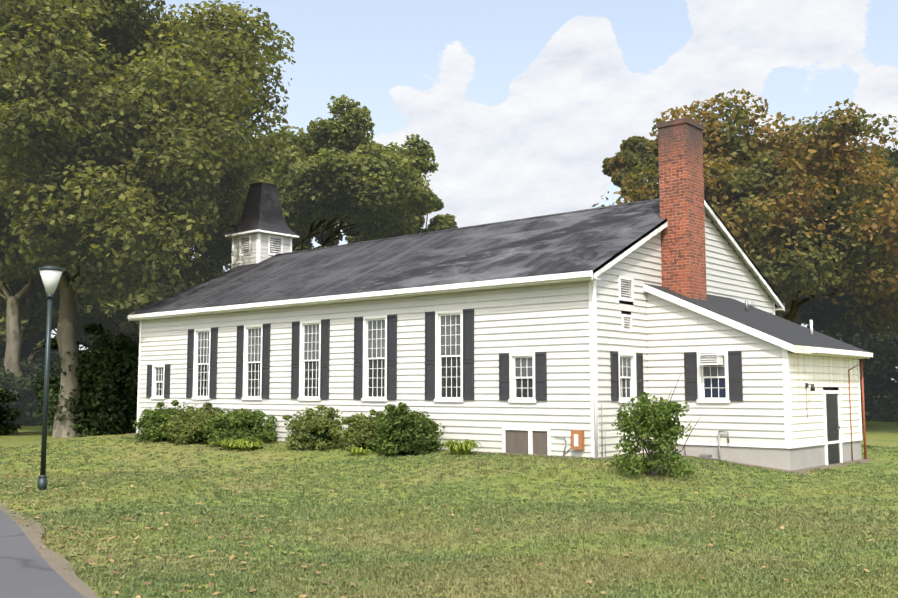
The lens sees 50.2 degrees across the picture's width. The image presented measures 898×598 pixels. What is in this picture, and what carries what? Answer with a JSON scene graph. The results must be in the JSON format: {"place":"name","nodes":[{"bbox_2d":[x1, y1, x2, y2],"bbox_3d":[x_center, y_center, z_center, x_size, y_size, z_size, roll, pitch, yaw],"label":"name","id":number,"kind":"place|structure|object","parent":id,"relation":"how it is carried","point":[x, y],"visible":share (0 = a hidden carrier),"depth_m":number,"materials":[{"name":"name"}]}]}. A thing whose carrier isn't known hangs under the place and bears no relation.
{"place":"outdoors","nodes":[
{"label":"outdoors","id":0,"kind":"place"},
{"bbox_2d":[0,509,84,597],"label":"asphalt path","id":1,"kind":"structure","parent":0,"point":[27,570],"depth_m":9.46,"materials":[{"name":"grey asphalt"}]},
{"bbox_2d":[27,327,90,363],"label":"tree","id":2,"kind":"object","parent":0,"point":[33,354],"depth_m":100.89,"materials":[{"name":"plant"}]},
{"bbox_2d":[21,328,102,367],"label":"tree","id":3,"kind":"object","parent":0,"point":[54,355],"depth_m":118.22,"materials":[{"name":"green plant"}]},
{"bbox_2d":[0,28,140,382],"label":"plane tree","id":4,"kind":"object","parent":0,"point":[34,300],"depth_m":54.35,"materials":[{"name":"green plant"}]},
{"bbox_2d":[220,94,438,250],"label":"plane tree","id":5,"kind":"object","parent":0,"point":[376,190],"depth_m":60.98,"materials":[{"name":"green plant"}]},
{"bbox_2d":[292,215,372,251],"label":"plane tree","id":6,"kind":"object","parent":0,"point":[325,234],"depth_m":83.34,"materials":[{"name":"green plant"}]},
{"bbox_2d":[412,186,457,233],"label":"plane tree","id":7,"kind":"object","parent":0,"point":[438,222],"depth_m":78.79,"materials":[{"name":"green plant"}]},
{"bbox_2d":[0,396,897,597],"bbox_3d":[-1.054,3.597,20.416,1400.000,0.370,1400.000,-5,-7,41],"label":"lawn","id":8,"kind":"structure","parent":0,"point":[881,433],"depth_m":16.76,"materials":[{"name":"green plant"}]},
{"bbox_2d":[0,387,20,433],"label":"yew shrub","id":9,"kind":"object","parent":8,"relation":"on","point":[9,414],"depth_m":39.85,"materials":[{"name":"green plant"}]},
{"bbox_2d":[0,327,51,366],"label":"tree","id":10,"kind":"object","parent":8,"relation":"on","point":[27,347],"visible":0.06,"depth_m":84.95,"materials":[{"name":"plant"}]},
{"bbox_2d":[0,360,53,425],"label":"thicket","id":11,"kind":"object","parent":8,"relation":"on","point":[25,403],"visible":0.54,"depth_m":50.49,"materials":[{"name":"green plant"}]},
{"bbox_2d":[1,359,61,377],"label":"thicket","id":12,"kind":"object","parent":8,"relation":"on","point":[30,366],"depth_m":64.42,"materials":[{"name":"green plant"}]},
{"bbox_2d":[0,312,90,345],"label":"tree","id":13,"kind":"object","parent":8,"relation":"on","point":[29,326],"visible":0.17,"depth_m":76.35,"materials":[{"name":"green plant"}]},
{"bbox_2d":[0,502,99,597],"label":"path edge","id":14,"kind":"object","parent":8,"relation":"on","point":[73,580],"depth_m":10.31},
{"bbox_2d":[38,266,62,489],"bbox_3d":[-7.411,1.462,17.646,0.430,4.150,0.430,-5,-7,41],"label":"lamp post","id":15,"kind":"object","parent":8,"relation":"on","point":[50,276],"visible":0.98,"depth_m":17.64,"materials":[{"name":"grey metal"}]},
{"bbox_2d":[31,323,138,436],"bbox_3d":[-14.353,3.274,39.316,5.695,4.737,5.302,-5,-7,41],"label":"yew shrub","id":16,"kind":"object","parent":8,"relation":"on","point":[119,351],"depth_m":37.64,"materials":[{"name":"green plant"}]},
{"bbox_2d":[38,252,202,345],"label":"tree","id":17,"kind":"object","parent":8,"relation":"on","point":[121,312],"depth_m":77.87,"materials":[{"name":"green plant"}]},
{"bbox_2d":[0,0,295,437],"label":"plane tree","id":18,"kind":"object","parent":8,"relation":"on","point":[84,161],"depth_m":34.00,"materials":[{"name":"green plant"}]},
{"bbox_2d":[87,263,218,343],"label":"tree","id":19,"kind":"object","parent":8,"relation":"on","point":[130,333],"depth_m":90.08,"materials":[{"name":"green plant"}]},
{"bbox_2d":[133,400,204,440],"bbox_3d":[-8.605,3.745,29.605,2.664,1.273,2.109,-5,-7,41],"label":"hedge bush","id":20,"kind":"object","parent":8,"relation":"on","point":[146,423],"depth_m":29.19,"materials":[{"name":"green plant"}]},
{"bbox_2d":[160,402,242,443],"bbox_3d":[-7.356,3.657,28.325,2.873,1.226,2.140,-5,-7,41],"label":"hedge bush","id":21,"kind":"object","parent":8,"relation":"on","point":[194,420],"depth_m":27.84,"materials":[{"name":"green plant"}]},
{"bbox_2d":[208,438,251,448],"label":"hosta plant","id":22,"kind":"object","parent":8,"relation":"on","point":[226,443],"visible":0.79,"depth_m":25.75,"materials":[{"name":"green plant"}]},
{"bbox_2d":[201,408,277,445],"bbox_3d":[-5.995,3.643,27.283,2.512,1.053,1.969,-5,-7,41],"label":"hedge bush","id":23,"kind":"object","parent":8,"relation":"on","point":[237,423],"depth_m":26.79,"materials":[{"name":"green plant"}]},
{"bbox_2d":[232,440,268,449],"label":"hosta plant","id":24,"kind":"object","parent":8,"relation":"on","point":[246,445],"visible":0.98,"depth_m":25.32,"materials":[{"name":"green plant"}]},
{"bbox_2d":[282,405,345,449],"bbox_3d":[-3.425,3.363,25.190,1.998,1.170,1.705,-5,-7,41],"label":"round bush","id":25,"kind":"object","parent":8,"relation":"on","point":[310,420],"depth_m":24.72,"materials":[{"name":"green plant"}]},
{"bbox_2d":[345,446,373,454],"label":"hosta plant","id":26,"kind":"object","parent":8,"relation":"on","point":[354,450],"visible":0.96,"depth_m":23.02,"materials":[{"name":"green plant"}]},
{"bbox_2d":[339,409,382,450],"bbox_3d":[-2.042,3.309,24.119,1.497,1.080,1.508,-5,-7,41],"label":"round bush","id":27,"kind":"object","parent":8,"relation":"on","point":[360,425],"depth_m":23.72,"materials":[{"name":"green plant"}]},
{"bbox_2d":[366,402,444,454],"bbox_3d":[-1.102,3.109,23.081,1.962,1.277,1.900,-5,-7,41],"label":"round bush","id":28,"kind":"object","parent":8,"relation":"on","point":[414,424],"depth_m":22.67,"materials":[{"name":"green plant"}]},
{"bbox_2d":[0,434,897,597],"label":"fallen leaves","id":29,"kind":"object","parent":8,"relation":"on","point":[232,557],"visible":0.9,"depth_m":12.39,"materials":[{"name":"brown plant"}]},
{"bbox_2d":[440,439,483,454],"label":"daylily plant","id":30,"kind":"object","parent":8,"relation":"on","point":[457,447],"visible":0.94,"depth_m":22.06,"materials":[{"name":"green plant"}]},
{"bbox_2d":[136,211,861,456],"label":"chapel walls","id":31,"kind":"structure","parent":8,"relation":"on","point":[554,322],"depth_m":22.56,"materials":[{"name":"white wood"}]},
{"bbox_2d":[146,276,742,402],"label":"windows","id":32,"kind":"structure","parent":31,"relation":"in","point":[713,377],"depth_m":24.83,"materials":[{"name":"white wood"}]},
{"bbox_2d":[128,197,784,457],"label":"roof trim","id":33,"kind":"structure","parent":31,"relation":"attached to","point":[591,275],"depth_m":24.37,"materials":[{"name":"white wood"}]},
{"bbox_2d":[131,198,783,314],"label":"roof","id":34,"kind":"structure","parent":31,"relation":"on","point":[578,241],"depth_m":27.10,"materials":[{"name":"grey"}]},
{"bbox_2d":[225,182,298,268],"bbox_3d":[-7.209,-2.711,37.004,2.000,3.461,2.000,-5,-7,41],"label":"cupola","id":35,"kind":"object","parent":34,"relation":"on","point":[261,231],"visible":0.79,"depth_m":36.55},
{"bbox_2d":[502,359,866,464],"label":"chapel fixtures","id":36,"kind":"object","parent":31,"relation":"attached to","point":[525,440],"visible":0.79,"depth_m":22.13,"materials":[{"name":"grey metal"}]},
{"bbox_2d":[643,283,872,358],"bbox_3d":[7.615,0.554,23.353,3.690,1.747,4.914,-5,-7,41],"label":"lean to roof","id":37,"kind":"object","parent":31,"relation":"on","point":[795,338],"visible":0.85,"depth_m":22.43,"materials":[{"name":"grey"}]},
{"bbox_2d":[656,117,706,299],"bbox_3d":[5.780,-1.687,23.694,0.810,5.580,0.960,-5,-7,41],"label":"chimney","id":38,"kind":"object","parent":37,"relation":"on","point":[681,199],"visible":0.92,"depth_m":23.43,"materials":[{"name":"red brick"}]},
{"bbox_2d":[130,433,872,473],"bbox_3d":[-1.298,4.038,25.526,23.373,0.288,6.206,-2,-6,22],"label":"soil drip line","id":39,"kind":"object","parent":8,"relation":"on","point":[801,471],"visible":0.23,"depth_m":21.39,"materials":[{"name":"brown soil"}]},
{"bbox_2d":[602,136,658,201],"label":"oak tree","id":40,"kind":"object","parent":8,"relation":"on","point":[634,151],"depth_m":61.09,"materials":[{"name":"green plant"}]},
{"bbox_2d":[611,374,700,478],"bbox_3d":[3.986,2.455,18.408,1.651,2.000,1.621,-5,-7,41],"label":"shrub","id":41,"kind":"object","parent":8,"relation":"on","point":[653,414],"depth_m":18.23,"materials":[{"name":"green plant"}]},
{"bbox_2d":[592,88,897,346],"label":"oak tree","id":42,"kind":"object","parent":8,"relation":"on","point":[784,187],"depth_m":38.85,"materials":[{"name":"plant"}]},
{"bbox_2d":[650,441,861,470],"bbox_3d":[0.828,4.609,29.329,21.561,1.131,10.030,-5,-7,41],"label":"foundation","id":43,"kind":"object","parent":8,"relation":"on","point":[795,458],"visible":0.04,"depth_m":21.11,"materials":[{"name":"grey concrete"}]},
{"bbox_2d":[775,308,843,338],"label":"tree","id":44,"kind":"object","parent":8,"relation":"on","point":[799,322],"depth_m":93.68,"materials":[{"name":"green plant"}]},
{"bbox_2d":[782,142,897,425],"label":"oak tree","id":45,"kind":"object","parent":8,"relation":"on","point":[831,321],"depth_m":45.99,"materials":[{"name":"plant"}]},
{"bbox_2d":[840,318,897,420],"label":"thicket","id":46,"kind":"object","parent":8,"relation":"on","point":[880,370],"visible":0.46,"depth_m":58.91,"materials":[{"name":"green plant"}]},
{"bbox_2d":[51,0,897,379],"label":"sky","id":47,"kind":"structure","parent":0,"point":[520,105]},
{"bbox_2d":[619,301,838,389],"bbox_3d":[0.826,2.500,29.601,21.440,4.580,9.900,-5,-7,41],"label":"dark chapel interior","id":48,"kind":"object","parent":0,"point":[629,313],"depth_m":22.45,"materials":[{"name":"black"}]}
]}

